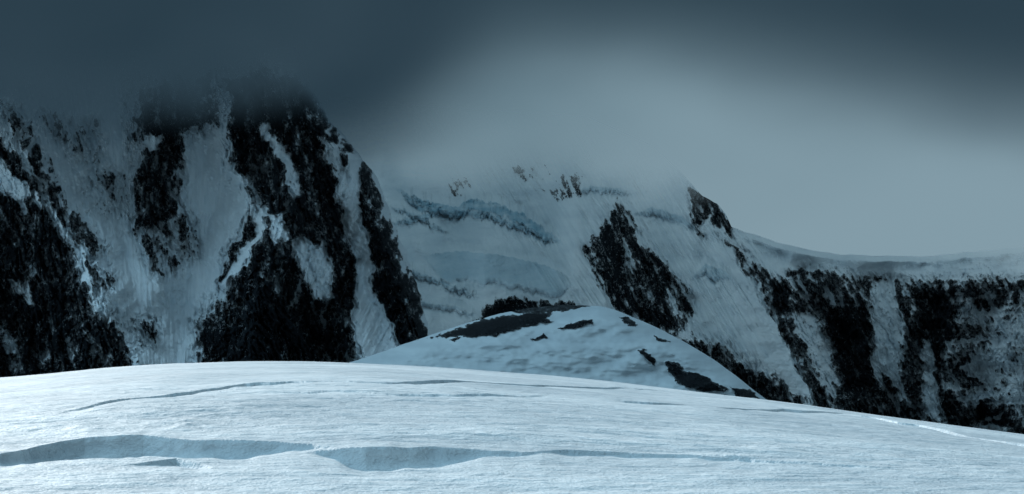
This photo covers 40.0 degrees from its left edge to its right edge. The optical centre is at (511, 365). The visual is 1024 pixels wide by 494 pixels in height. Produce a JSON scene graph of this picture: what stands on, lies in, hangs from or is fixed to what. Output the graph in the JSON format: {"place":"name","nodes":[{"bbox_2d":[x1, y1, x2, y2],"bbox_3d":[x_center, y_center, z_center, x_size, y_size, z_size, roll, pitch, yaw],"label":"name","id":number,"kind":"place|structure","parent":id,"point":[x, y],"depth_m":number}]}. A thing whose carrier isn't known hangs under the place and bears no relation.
{"place":"outdoors","nodes":[
{"label":"outdoors","id":0,"kind":"place"},
{"bbox_2d":[0,46,427,376],"bbox_3d":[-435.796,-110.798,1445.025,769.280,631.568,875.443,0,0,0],"label":"mountain","id":1,"kind":"structure","parent":0,"point":[177,204],"depth_m":1294.24},
{"bbox_2d":[0,361,1023,493],"bbox_3d":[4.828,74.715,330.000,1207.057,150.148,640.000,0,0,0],"label":"snow field","id":2,"kind":"structure","parent":0,"point":[273,427],"depth_m":26.80},
{"bbox_2d":[0,0,1023,256],"label":"sky","id":3,"kind":"structure","parent":0,"point":[841,127]},
{"bbox_2d":[350,305,766,399],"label":"snow hill","id":4,"kind":"structure","parent":0,"point":[593,342],"depth_m":598.45},
{"bbox_2d":[327,99,1023,433],"bbox_3d":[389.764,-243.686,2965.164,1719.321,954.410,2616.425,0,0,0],"label":"glacier mountain","id":5,"kind":"structure","parent":0,"point":[492,213],"depth_m":2722.41}
]}

